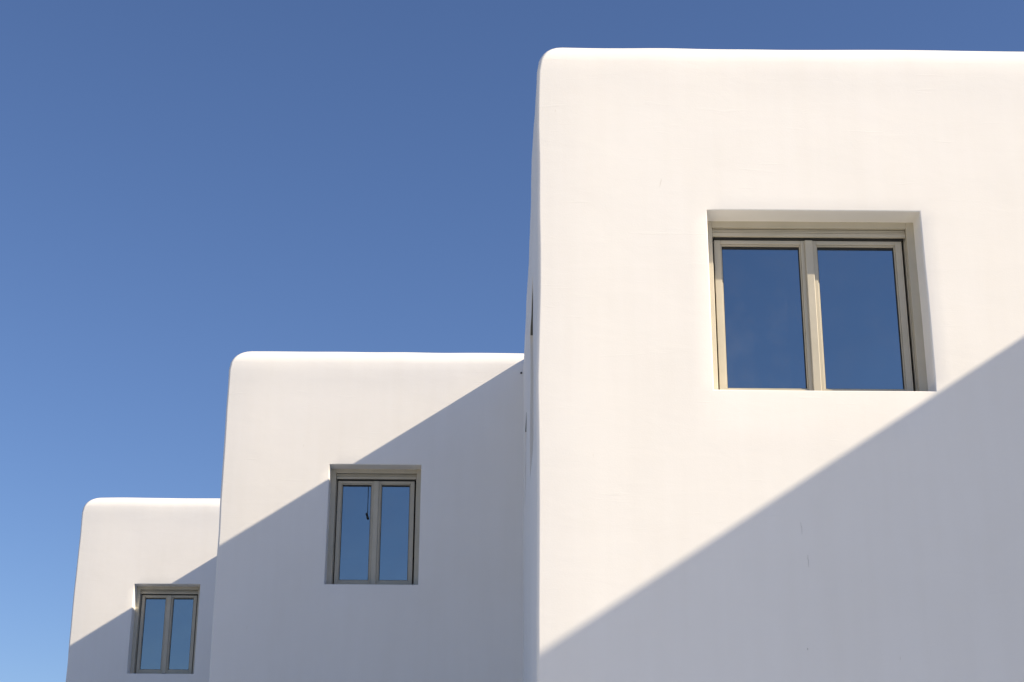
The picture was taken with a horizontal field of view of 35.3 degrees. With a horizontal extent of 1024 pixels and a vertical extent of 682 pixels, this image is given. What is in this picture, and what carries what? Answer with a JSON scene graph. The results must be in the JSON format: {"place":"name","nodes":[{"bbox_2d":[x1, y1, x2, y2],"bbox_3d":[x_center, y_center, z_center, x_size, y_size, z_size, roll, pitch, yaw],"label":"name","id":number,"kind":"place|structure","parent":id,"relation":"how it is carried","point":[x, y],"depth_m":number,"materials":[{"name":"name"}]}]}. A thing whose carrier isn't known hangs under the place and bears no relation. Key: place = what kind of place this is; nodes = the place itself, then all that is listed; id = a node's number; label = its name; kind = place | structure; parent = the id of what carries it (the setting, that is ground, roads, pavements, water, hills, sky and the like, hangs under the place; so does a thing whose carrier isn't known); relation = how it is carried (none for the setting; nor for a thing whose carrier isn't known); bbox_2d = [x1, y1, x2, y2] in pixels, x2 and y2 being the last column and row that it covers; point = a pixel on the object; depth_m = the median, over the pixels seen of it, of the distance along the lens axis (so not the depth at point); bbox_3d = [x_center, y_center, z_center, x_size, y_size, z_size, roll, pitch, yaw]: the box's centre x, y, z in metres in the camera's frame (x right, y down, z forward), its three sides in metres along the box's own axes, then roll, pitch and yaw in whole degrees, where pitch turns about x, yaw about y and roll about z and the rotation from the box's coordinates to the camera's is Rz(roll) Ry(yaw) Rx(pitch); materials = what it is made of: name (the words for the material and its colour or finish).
{"place":"outdoors","nodes":[
{"label":"outdoors","id":0,"kind":"place"},
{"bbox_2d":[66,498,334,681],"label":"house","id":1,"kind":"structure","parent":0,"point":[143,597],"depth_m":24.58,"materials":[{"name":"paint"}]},
{"bbox_2d":[130,586,199,673],"bbox_3d":[-5.256,4.422,24.529,1.008,1.357,0.114,0,-20,0],"label":"window","id":2,"kind":"structure","parent":1,"relation":"in","point":[167,634],"depth_m":24.55,"materials":[{"name":"glass"}]},
{"bbox_2d":[209,351,523,681],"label":"house","id":3,"kind":"structure","parent":0,"point":[393,481],"depth_m":17.88,"materials":[{"name":"paint"}]},
{"bbox_2d":[326,469,420,584],"bbox_3d":[-1.533,2.102,18.014,1.031,1.357,0.114,0,-20,0],"label":"window","id":4,"kind":"structure","parent":3,"relation":"in","point":[374,524],"depth_m":18.04,"materials":[{"name":"glass"}]},
{"bbox_2d":[0,0,1023,681],"label":"sky","id":5,"kind":"structure","parent":0,"point":[188,187],"materials":[{"name":"blue"}]},
{"bbox_2d":[523,48,1023,681],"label":"house","id":6,"kind":"structure","parent":0,"point":[773,384],"depth_m":11.18,"materials":[{"name":"paint"}]},
{"bbox_2d":[530,295,532,334],"bbox_3d":[0.248,-0.289,13.300,0.166,0.015,1.382,0,-20,0],"label":"window","id":7,"kind":"structure","parent":6,"relation":"in","point":[531,333],"depth_m":13.60,"materials":[{"name":"paint"}]},
{"bbox_2d":[707,221,927,390],"bbox_3d":[2.150,-0.212,11.518,1.532,1.357,0.114,0,-20,0],"label":"window","id":8,"kind":"structure","parent":6,"relation":"in","point":[802,306],"depth_m":11.56,"materials":[{"name":"glass"}]}
]}

